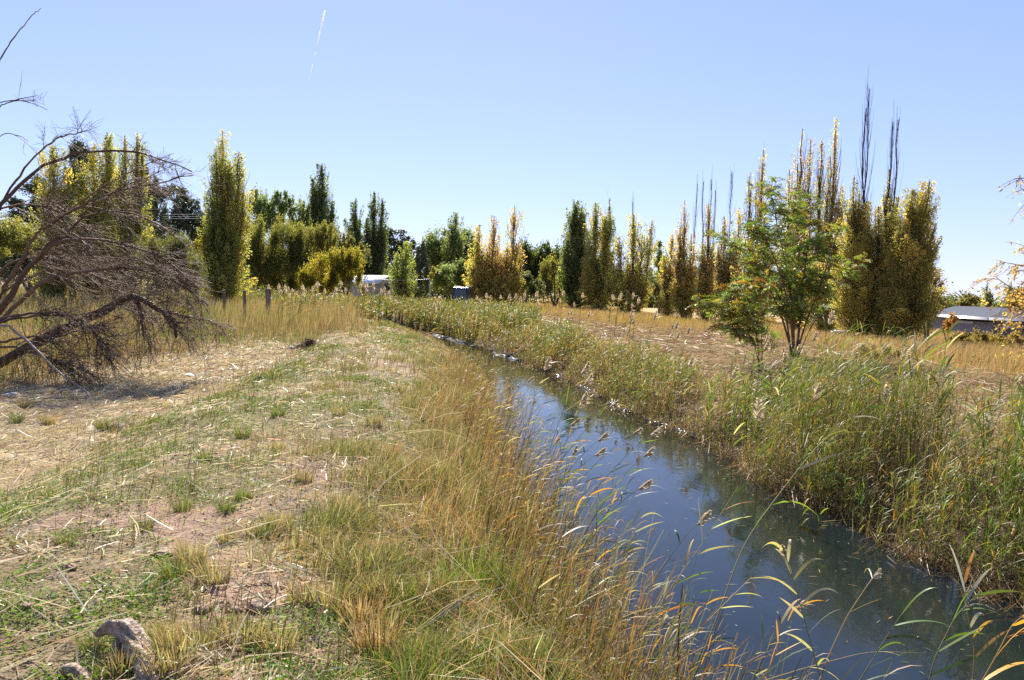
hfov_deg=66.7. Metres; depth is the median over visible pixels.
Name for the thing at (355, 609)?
grass tuft
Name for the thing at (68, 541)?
grass tuft
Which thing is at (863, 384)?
reed
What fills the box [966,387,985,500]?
reed
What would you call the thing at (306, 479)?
grass tuft
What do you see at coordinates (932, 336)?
reed
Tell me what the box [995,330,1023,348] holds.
scrub bush
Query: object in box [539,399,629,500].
reed
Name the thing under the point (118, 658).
grass tuft
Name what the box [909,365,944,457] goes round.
reed
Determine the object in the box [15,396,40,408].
grass tuft
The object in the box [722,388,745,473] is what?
reed
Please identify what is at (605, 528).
reed
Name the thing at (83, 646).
grass tuft
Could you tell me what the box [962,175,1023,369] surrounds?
yellow tree
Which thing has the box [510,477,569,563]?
reed
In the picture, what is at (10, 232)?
olive shrub
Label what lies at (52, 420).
grass tuft
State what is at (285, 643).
grass tuft
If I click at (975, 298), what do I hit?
round tree
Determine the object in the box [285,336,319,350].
debris heap
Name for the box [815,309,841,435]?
reed
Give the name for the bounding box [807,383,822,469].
reed
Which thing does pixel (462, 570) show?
grass tuft
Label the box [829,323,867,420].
reed
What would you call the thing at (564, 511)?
reed
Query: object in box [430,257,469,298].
broadleaf tree
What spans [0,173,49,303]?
dark pine
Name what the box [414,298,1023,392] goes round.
field grass
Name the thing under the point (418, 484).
grass tuft
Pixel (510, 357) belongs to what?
riffle water
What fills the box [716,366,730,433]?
reed
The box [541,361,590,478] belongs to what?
reed
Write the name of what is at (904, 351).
reed
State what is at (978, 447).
reed
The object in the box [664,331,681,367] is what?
reed
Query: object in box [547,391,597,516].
reed
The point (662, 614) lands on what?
reed
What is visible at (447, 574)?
grass tuft
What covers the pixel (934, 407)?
reed
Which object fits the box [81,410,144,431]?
grass tuft
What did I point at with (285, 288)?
reed
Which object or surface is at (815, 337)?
reed
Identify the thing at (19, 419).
grass tuft
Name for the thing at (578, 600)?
reed
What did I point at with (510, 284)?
poplar tree
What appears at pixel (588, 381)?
reed
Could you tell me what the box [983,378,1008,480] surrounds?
reed
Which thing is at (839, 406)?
reed bed undergrowth
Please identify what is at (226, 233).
poplar tree
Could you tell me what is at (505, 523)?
reed
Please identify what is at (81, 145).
dark cypress
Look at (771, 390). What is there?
reed
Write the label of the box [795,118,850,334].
poplar tree
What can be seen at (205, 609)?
soil clod
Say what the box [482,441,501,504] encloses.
reed
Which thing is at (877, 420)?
reed
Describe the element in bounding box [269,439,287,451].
grass tuft
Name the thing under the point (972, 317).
shed
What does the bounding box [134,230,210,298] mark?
feathery shrub
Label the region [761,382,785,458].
reed
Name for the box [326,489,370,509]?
grass tuft
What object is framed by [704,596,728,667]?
reed
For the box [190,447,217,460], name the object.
grass tuft
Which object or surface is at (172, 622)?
grass tuft
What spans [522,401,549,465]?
reed
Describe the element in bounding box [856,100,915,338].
poplar tree
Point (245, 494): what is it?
grass tuft
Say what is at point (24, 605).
soil clod
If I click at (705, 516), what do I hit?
reed
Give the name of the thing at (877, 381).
reed
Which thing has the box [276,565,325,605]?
grass tuft
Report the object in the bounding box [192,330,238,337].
debris heap
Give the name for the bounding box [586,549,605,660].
reed
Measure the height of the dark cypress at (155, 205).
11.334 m
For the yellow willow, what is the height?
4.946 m
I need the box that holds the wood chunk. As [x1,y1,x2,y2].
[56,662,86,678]
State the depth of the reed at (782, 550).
3.78 m
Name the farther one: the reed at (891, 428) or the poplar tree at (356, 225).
the poplar tree at (356, 225)
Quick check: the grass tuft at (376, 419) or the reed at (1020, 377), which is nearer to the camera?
the reed at (1020, 377)
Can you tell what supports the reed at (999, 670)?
on the ground at (176, 524)
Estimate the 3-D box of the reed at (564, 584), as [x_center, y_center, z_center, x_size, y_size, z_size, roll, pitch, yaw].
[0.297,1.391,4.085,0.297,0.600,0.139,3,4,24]
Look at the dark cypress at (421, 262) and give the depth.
95.41 m
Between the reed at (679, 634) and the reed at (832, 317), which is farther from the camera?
the reed at (832, 317)
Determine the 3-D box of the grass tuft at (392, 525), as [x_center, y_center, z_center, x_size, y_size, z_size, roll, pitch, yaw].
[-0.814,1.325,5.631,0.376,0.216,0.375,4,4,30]
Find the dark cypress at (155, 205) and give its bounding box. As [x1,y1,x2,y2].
[139,164,167,298]
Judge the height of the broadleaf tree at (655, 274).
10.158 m
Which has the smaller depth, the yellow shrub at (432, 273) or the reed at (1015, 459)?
the reed at (1015, 459)
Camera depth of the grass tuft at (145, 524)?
5.32 m
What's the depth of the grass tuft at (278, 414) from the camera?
9.89 m
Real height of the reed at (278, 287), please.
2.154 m
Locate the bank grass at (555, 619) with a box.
[353,318,916,679]
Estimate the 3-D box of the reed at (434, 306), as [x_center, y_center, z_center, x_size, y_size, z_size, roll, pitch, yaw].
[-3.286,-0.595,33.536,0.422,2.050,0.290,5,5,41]
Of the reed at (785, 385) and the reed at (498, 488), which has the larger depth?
the reed at (785, 385)
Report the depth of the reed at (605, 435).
8.14 m
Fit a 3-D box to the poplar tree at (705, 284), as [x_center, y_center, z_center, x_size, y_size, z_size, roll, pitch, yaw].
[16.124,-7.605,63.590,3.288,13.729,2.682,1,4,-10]
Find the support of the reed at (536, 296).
on the ground at (176, 524)
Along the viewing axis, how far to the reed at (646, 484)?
6.46 m
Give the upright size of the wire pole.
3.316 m
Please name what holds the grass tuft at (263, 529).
on the ground at (176, 524)
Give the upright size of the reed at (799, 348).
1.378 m
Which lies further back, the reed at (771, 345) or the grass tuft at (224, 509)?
the reed at (771, 345)
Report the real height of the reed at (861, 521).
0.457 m
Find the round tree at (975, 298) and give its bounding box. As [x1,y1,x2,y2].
[956,291,981,305]
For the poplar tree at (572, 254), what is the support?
on the ground at (176, 524)
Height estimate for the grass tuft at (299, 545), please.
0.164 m
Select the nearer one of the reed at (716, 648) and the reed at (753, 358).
the reed at (716, 648)
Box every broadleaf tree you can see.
[246,182,269,291]
[260,187,299,288]
[287,195,314,294]
[421,220,480,300]
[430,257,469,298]
[516,234,539,301]
[531,240,553,303]
[549,239,565,303]
[648,239,669,312]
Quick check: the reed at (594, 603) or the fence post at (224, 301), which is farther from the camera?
the fence post at (224, 301)
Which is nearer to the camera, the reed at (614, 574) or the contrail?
the reed at (614, 574)
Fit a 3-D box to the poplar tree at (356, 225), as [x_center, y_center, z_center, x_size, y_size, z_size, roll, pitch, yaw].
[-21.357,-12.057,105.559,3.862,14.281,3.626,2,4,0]
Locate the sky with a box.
[0,0,1023,301]
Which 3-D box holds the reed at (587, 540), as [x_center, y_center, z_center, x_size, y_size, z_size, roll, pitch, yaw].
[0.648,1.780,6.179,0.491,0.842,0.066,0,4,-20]
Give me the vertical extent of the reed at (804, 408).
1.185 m
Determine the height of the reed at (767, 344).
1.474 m
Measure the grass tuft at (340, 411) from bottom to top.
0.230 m
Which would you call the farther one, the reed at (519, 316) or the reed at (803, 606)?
the reed at (519, 316)
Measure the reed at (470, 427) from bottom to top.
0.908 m
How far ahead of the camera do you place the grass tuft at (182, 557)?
4.61 m
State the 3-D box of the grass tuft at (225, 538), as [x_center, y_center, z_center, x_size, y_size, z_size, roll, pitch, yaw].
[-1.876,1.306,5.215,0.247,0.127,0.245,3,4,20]
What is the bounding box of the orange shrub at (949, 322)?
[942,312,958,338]
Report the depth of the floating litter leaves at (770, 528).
7.98 m
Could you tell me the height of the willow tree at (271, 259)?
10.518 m
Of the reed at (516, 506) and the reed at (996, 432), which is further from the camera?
the reed at (996, 432)
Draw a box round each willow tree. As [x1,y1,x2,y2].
[239,210,338,295]
[536,250,565,306]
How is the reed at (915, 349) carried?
on the ground at (176, 524)
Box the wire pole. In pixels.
[374,277,429,296]
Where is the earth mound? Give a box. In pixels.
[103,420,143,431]
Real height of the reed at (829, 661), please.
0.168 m
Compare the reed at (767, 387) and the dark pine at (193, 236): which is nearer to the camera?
the reed at (767, 387)
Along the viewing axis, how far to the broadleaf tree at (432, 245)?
102.26 m
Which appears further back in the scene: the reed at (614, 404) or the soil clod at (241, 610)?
the reed at (614, 404)
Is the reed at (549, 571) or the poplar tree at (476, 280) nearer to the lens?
the reed at (549, 571)
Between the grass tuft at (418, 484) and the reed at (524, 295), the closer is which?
the grass tuft at (418, 484)
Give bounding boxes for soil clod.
[17,602,33,609]
[61,563,76,570]
[150,548,172,556]
[191,604,212,613]
[226,606,242,613]
[246,599,271,613]
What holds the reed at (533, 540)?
on the ground at (176, 524)
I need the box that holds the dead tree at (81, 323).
[0,8,250,388]
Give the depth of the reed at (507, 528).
4.71 m
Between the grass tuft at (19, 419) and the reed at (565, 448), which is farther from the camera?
the grass tuft at (19, 419)
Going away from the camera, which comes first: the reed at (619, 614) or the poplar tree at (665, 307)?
the reed at (619, 614)
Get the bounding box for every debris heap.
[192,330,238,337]
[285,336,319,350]
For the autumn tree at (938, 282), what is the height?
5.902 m
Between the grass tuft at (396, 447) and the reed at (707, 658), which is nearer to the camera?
the reed at (707, 658)
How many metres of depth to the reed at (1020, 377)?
9.04 m
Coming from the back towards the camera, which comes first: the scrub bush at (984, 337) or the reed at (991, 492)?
the scrub bush at (984, 337)
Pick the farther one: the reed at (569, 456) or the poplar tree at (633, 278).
the poplar tree at (633, 278)
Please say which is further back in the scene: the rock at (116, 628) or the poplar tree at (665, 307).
the poplar tree at (665, 307)
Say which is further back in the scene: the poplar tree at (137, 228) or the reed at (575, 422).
the poplar tree at (137, 228)
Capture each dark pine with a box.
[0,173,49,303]
[145,183,202,295]
[179,195,207,298]
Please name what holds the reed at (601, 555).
on the ground at (176, 524)
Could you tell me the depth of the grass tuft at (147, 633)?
3.58 m
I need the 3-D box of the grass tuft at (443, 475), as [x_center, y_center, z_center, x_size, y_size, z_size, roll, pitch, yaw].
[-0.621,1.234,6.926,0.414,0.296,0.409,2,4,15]
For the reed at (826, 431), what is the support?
on the ground at (176, 524)
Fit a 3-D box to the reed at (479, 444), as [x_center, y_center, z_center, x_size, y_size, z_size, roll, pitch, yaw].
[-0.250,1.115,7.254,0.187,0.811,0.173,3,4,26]
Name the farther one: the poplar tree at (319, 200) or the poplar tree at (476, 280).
the poplar tree at (319, 200)
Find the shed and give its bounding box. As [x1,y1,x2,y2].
[927,306,1023,337]
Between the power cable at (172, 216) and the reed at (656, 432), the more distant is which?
the power cable at (172, 216)
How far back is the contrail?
4889.94 m
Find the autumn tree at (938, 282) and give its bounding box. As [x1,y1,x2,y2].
[920,268,949,342]
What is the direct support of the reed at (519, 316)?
on the ground at (176, 524)
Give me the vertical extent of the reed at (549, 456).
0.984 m
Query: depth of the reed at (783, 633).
4.59 m
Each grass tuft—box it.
[2,410,27,423]
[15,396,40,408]
[35,411,61,425]
[41,523,84,548]
[69,630,106,655]
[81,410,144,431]
[81,647,128,679]
[90,640,162,679]
[121,614,210,677]
[126,513,163,531]
[127,608,181,647]
[134,609,194,650]
[136,638,195,679]
[151,553,191,580]
[156,531,214,567]
[159,614,242,656]
[165,492,194,512]
[176,542,235,586]
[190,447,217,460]
[191,602,270,647]
[209,494,240,513]
[213,524,242,543]
[229,609,305,656]
[231,424,252,438]
[233,485,256,500]
[252,517,279,537]
[254,505,295,529]
[266,405,288,417]
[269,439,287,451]
[272,533,311,555]
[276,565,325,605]
[286,464,313,482]
[300,448,322,460]
[302,563,368,612]
[305,542,339,564]
[324,585,404,629]
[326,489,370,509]
[329,402,353,416]
[334,587,419,656]
[352,563,402,602]
[362,412,385,426]
[363,534,405,559]
[364,440,401,459]
[372,508,426,535]
[399,471,437,497]
[415,560,473,594]
[418,462,460,494]
[423,549,502,592]
[450,549,513,587]
[458,630,526,670]
[482,626,547,655]
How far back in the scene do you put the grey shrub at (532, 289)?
81.39 m
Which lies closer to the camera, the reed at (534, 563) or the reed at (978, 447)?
the reed at (534, 563)
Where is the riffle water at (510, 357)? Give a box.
[392,321,699,438]
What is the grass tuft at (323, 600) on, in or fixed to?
on the ground at (176, 524)
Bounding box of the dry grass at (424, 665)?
[0,318,635,679]
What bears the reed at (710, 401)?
on the ground at (176, 524)
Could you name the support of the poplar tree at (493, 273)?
on the ground at (176, 524)
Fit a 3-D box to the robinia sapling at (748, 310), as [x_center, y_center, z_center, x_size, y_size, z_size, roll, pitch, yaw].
[5.691,-0.374,20.050,2.518,2.623,1.736,2,4,15]
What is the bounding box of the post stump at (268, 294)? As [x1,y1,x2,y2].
[263,289,271,314]
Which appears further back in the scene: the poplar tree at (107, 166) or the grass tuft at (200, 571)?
the poplar tree at (107, 166)
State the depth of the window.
86.90 m
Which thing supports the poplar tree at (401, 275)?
on the ground at (176, 524)
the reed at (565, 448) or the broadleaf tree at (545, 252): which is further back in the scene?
the broadleaf tree at (545, 252)
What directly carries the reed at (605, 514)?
on the ground at (176, 524)
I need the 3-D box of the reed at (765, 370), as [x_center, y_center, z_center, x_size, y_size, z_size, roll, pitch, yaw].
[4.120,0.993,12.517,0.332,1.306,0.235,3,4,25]
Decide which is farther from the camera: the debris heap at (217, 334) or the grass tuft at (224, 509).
the debris heap at (217, 334)
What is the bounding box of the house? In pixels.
[350,275,393,298]
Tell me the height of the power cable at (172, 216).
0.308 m
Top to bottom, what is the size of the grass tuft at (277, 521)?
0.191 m
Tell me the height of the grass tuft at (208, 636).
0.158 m
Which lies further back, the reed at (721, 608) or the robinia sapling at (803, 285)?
the robinia sapling at (803, 285)
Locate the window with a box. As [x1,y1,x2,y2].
[384,284,389,290]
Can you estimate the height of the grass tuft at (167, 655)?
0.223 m
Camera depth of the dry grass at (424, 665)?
5.67 m
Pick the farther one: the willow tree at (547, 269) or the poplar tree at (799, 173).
the willow tree at (547, 269)
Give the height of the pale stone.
0.141 m
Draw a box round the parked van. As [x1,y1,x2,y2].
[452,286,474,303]
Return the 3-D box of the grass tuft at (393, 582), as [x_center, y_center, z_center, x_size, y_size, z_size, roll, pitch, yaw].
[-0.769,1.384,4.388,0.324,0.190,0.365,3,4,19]
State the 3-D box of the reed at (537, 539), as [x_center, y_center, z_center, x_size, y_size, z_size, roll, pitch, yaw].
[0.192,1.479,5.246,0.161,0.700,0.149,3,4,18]
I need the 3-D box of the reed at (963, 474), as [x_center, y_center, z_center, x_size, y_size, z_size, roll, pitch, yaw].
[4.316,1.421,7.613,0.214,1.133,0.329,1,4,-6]
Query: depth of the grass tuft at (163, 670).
3.29 m
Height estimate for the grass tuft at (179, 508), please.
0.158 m
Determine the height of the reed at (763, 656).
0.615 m
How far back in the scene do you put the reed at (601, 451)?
7.55 m
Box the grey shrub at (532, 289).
[519,270,545,300]
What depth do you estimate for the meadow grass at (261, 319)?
32.46 m
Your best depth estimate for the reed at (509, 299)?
33.33 m
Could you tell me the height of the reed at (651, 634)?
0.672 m
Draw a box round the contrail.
[310,11,324,74]
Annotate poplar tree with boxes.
[25,145,77,302]
[63,132,120,301]
[97,133,162,304]
[193,129,257,303]
[306,163,339,297]
[341,198,364,295]
[355,191,390,275]
[388,241,417,302]
[438,212,468,301]
[460,223,493,301]
[473,215,509,304]
[495,205,526,305]
[556,200,590,308]
[574,198,618,309]
[603,195,658,313]
[653,234,676,318]
[666,175,700,320]
[687,177,717,321]
[710,166,746,323]
[729,148,779,327]
[770,128,823,332]
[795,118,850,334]
[825,71,885,336]
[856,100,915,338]
[867,178,949,347]
[977,285,997,306]
[1002,281,1023,308]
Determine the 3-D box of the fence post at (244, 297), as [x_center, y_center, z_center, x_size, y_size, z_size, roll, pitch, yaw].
[-13.756,-1.563,40.000,0.162,1.982,0.157,0,4,-18]
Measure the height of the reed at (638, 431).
1.117 m
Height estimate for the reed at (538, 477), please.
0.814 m
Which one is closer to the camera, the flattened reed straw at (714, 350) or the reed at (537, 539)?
the reed at (537, 539)
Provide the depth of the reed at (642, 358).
16.92 m
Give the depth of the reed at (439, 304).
43.61 m
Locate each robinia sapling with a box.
[685,275,781,370]
[703,176,872,360]
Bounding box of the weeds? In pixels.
[0,332,1017,679]
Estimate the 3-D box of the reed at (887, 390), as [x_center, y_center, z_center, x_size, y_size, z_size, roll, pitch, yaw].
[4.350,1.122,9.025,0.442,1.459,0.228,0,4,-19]
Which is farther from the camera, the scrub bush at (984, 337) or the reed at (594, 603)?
the scrub bush at (984, 337)
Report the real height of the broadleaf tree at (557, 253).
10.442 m
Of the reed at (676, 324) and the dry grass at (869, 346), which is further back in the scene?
the dry grass at (869, 346)
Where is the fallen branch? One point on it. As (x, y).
(40, 353)
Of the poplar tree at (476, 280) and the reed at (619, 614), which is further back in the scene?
the poplar tree at (476, 280)
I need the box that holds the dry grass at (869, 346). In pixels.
[854,338,900,360]
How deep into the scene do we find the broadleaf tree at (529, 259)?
112.59 m
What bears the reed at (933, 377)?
on the ground at (176, 524)
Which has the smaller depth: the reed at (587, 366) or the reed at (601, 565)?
the reed at (601, 565)
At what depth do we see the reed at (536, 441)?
8.84 m
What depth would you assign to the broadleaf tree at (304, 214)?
98.71 m
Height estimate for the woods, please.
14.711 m
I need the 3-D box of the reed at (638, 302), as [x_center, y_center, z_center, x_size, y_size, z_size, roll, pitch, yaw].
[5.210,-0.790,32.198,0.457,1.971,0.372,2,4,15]
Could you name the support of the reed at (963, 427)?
on the ground at (176, 524)
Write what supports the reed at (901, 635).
on the ground at (176, 524)
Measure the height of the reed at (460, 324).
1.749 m
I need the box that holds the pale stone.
[4,392,21,397]
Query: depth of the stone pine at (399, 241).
116.94 m
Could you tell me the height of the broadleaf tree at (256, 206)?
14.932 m
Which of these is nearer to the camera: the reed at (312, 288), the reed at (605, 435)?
the reed at (605, 435)
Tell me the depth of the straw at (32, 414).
7.66 m
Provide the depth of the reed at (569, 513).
7.39 m
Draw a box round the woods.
[0,211,1023,308]
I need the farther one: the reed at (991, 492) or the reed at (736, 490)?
the reed at (991, 492)
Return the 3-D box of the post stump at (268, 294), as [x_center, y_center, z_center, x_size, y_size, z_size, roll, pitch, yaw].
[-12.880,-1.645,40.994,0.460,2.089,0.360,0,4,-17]
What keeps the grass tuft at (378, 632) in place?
on the ground at (176, 524)
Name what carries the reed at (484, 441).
on the ground at (176, 524)
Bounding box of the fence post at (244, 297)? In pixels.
[243,290,245,314]
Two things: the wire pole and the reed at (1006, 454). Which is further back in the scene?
the wire pole
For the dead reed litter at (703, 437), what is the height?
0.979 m
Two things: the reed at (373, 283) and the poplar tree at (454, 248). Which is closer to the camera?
the reed at (373, 283)
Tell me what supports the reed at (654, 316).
on the ground at (176, 524)
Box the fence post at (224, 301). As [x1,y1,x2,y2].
[223,289,225,315]
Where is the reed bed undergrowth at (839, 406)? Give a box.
[404,301,1023,605]
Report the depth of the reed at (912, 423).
9.03 m
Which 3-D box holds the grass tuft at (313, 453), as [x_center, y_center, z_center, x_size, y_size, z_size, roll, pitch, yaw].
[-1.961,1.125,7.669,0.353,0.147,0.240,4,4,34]
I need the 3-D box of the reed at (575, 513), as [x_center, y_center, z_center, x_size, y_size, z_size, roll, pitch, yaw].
[0.279,1.147,3.931,0.521,0.846,0.161,0,4,-25]
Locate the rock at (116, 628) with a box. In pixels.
[94,618,161,679]
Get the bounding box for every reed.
[274,285,282,312]
[280,286,288,323]
[307,286,315,313]
[368,282,376,321]
[431,303,435,336]
[435,300,443,328]
[455,319,464,354]
[462,400,479,464]
[471,416,495,493]
[477,406,499,485]
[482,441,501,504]
[485,437,519,545]
[489,504,528,557]
[492,376,533,435]
[498,463,534,560]
[499,476,533,608]
[500,431,551,507]
[502,449,521,557]
[503,294,513,332]
[505,461,532,562]
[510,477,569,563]
[512,443,563,520]
[514,414,553,486]
[516,296,524,328]
[516,525,559,619]
[518,417,586,491]
[518,460,564,516]
[519,504,558,593]
[520,292,527,331]
[521,356,562,456]
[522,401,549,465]
[522,437,560,498]
[524,483,613,637]
[529,291,541,320]
[529,507,549,570]
[531,436,569,501]
[535,447,620,548]
[535,527,559,619]
[539,373,605,504]
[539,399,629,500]
[540,540,562,604]
[540,551,593,633]
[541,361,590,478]
[542,432,616,524]
[544,425,581,495]
[545,445,584,547]
[546,437,589,493]
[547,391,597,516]
[547,428,643,528]
[551,532,588,586]
[556,426,662,554]
[557,476,572,557]
[558,475,608,545]
[558,476,602,555]
[560,476,583,554]
[566,479,665,589]
[570,446,664,562]
[570,510,614,577]
[570,560,592,646]
[575,547,628,625]
[580,487,634,578]
[581,311,593,341]
[586,486,625,646]
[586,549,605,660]
[588,512,662,653]
[595,498,617,560]
[596,536,646,624]
[608,590,637,660]
[608,613,674,676]
[609,295,615,324]
[614,295,627,334]
[614,600,698,674]
[615,484,753,679]
[616,292,624,322]
[621,309,636,347]
[623,314,635,349]
[624,318,636,344]
[624,603,678,666]
[625,510,718,653]
[629,354,648,401]
[633,297,641,332]
[638,340,647,377]
[641,588,717,679]
[647,313,662,352]
[660,321,678,355]
[660,577,791,679]
[661,594,728,678]
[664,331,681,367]
[672,326,690,375]
[676,584,682,679]
[680,355,698,420]
[687,644,735,678]
[688,634,737,679]
[692,401,898,679]
[702,362,709,423]
[704,371,723,446]
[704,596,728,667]
[704,661,741,679]
[705,594,731,677]
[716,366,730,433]
[717,364,745,451]
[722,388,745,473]
[728,371,751,462]
[741,600,814,679]
[741,642,783,678]
[744,332,767,387]
[744,340,772,422]
[745,383,754,447]
[746,397,775,489]
[753,353,768,402]
[754,600,822,678]
[755,361,780,431]
[756,332,774,382]
[758,366,779,437]
[760,364,770,411]
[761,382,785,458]
[762,539,839,679]
[762,599,802,679]
[767,651,914,679]
[769,342,776,383]
[773,353,793,412]
[774,363,802,418]
[775,348,797,418]
[783,343,806,411]
[792,331,817,373]
[795,382,814,465]
[800,382,837,494]
[800,498,808,531]
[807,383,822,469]
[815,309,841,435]
[815,392,841,498]
[819,568,883,679]
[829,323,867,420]
[844,359,881,466]
[858,505,865,535]
[859,587,948,679]
[862,393,885,470]
[866,368,894,473]
[872,375,910,492]
[888,383,903,481]
[897,344,913,399]
[904,329,936,454]
[904,379,918,471]
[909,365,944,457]
[912,328,951,453]
[917,377,946,473]
[926,356,962,477]
[927,389,942,475]
[929,321,964,465]
[929,582,1022,679]
[947,426,970,545]
[949,544,1010,679]
[957,383,971,496]
[957,400,995,533]
[965,393,1001,501]
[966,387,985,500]
[970,393,998,496]
[975,436,1006,559]
[977,394,1022,496]
[982,615,1023,679]
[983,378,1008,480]
[988,429,1022,536]
[1005,391,1022,461]
[1006,397,1021,492]
[1008,395,1023,527]
[1012,373,1023,469]
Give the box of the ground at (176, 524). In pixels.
[0,282,1023,679]
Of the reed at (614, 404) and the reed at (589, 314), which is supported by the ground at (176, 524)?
the reed at (589, 314)
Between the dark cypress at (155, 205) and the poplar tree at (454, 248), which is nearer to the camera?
the dark cypress at (155, 205)
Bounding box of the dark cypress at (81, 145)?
[61,136,94,301]
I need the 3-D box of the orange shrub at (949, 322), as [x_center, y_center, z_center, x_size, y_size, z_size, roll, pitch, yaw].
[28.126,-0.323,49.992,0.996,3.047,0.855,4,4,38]
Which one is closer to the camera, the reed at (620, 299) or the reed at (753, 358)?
the reed at (753, 358)
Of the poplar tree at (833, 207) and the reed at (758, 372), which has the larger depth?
the poplar tree at (833, 207)
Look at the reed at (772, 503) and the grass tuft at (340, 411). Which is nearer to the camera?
the reed at (772, 503)
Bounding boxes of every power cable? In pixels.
[0,210,192,214]
[4,213,205,216]
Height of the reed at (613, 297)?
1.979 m
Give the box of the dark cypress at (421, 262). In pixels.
[411,238,431,301]
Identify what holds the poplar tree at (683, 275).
on the ground at (176, 524)
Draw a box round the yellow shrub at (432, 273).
[427,266,436,298]
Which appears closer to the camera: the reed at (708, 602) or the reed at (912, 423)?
the reed at (708, 602)
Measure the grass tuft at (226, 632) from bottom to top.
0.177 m
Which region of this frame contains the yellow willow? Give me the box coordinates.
[295,244,363,295]
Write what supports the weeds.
on the ground at (176, 524)
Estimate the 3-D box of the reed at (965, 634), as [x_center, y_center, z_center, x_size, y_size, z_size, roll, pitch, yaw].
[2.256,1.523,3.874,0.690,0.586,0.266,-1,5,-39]
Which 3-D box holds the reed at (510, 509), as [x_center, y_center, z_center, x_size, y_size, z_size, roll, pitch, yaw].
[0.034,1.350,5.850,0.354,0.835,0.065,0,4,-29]
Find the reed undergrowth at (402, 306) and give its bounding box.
[238,285,596,369]
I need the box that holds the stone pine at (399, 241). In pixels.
[383,227,416,279]
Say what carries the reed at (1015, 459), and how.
on the ground at (176, 524)
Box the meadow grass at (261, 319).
[0,284,387,390]
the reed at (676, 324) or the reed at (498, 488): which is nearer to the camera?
the reed at (498, 488)
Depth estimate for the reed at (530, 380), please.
12.15 m
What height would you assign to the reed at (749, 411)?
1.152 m
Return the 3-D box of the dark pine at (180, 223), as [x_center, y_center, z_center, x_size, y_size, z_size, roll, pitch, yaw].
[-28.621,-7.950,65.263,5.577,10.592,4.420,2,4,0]
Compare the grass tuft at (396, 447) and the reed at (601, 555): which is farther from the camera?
the grass tuft at (396, 447)
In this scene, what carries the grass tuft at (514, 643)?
on the ground at (176, 524)
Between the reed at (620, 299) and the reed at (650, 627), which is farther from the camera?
the reed at (620, 299)
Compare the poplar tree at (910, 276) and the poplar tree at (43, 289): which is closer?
the poplar tree at (910, 276)
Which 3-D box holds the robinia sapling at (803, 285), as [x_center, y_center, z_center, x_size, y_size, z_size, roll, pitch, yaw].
[8.579,-2.112,23.951,5.070,5.937,3.233,2,4,0]
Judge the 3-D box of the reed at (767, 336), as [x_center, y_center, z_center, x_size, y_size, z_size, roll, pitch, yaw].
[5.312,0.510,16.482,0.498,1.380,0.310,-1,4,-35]
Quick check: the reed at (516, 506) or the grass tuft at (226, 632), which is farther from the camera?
the reed at (516, 506)
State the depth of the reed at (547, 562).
4.63 m
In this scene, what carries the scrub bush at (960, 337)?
on the ground at (176, 524)
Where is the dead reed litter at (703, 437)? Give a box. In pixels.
[479,336,1023,620]
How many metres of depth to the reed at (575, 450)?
7.06 m
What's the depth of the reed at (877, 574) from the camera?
3.80 m
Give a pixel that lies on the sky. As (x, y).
(476, 110)
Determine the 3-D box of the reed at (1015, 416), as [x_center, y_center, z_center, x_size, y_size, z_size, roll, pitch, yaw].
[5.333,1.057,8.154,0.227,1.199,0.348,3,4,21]
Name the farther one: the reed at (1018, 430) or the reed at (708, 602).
the reed at (1018, 430)
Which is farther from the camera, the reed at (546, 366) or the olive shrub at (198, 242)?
the olive shrub at (198, 242)
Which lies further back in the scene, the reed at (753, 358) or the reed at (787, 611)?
the reed at (753, 358)
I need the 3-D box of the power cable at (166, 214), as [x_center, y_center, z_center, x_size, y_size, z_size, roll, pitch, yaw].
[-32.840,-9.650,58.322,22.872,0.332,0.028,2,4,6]
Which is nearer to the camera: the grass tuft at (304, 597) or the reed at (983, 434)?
the grass tuft at (304, 597)
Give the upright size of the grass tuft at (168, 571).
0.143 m
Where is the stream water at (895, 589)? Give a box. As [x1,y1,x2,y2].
[394,323,1023,679]
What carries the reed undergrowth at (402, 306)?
on the ground at (176, 524)
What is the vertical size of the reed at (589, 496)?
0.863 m
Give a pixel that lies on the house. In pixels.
(383, 281)
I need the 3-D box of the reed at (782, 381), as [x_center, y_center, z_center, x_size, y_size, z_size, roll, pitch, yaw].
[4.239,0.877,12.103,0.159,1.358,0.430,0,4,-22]
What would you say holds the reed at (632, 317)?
on the ground at (176, 524)
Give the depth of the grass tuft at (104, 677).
3.34 m
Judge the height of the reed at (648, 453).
1.180 m
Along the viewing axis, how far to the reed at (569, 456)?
9.10 m
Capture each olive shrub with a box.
[0,213,46,259]
[190,235,214,275]
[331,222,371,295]
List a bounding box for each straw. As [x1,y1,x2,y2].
[0,326,551,679]
[375,308,1023,517]
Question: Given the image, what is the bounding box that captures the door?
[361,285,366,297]
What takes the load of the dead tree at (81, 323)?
on the ground at (176, 524)
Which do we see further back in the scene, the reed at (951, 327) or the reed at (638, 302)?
the reed at (638, 302)
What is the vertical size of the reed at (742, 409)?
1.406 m
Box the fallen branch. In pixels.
[0,324,90,397]
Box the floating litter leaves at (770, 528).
[485,356,1020,679]
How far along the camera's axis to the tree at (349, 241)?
91.28 m
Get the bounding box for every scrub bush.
[947,329,970,344]
[963,325,999,346]
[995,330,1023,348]
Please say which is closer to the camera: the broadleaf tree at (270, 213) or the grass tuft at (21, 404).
the grass tuft at (21, 404)

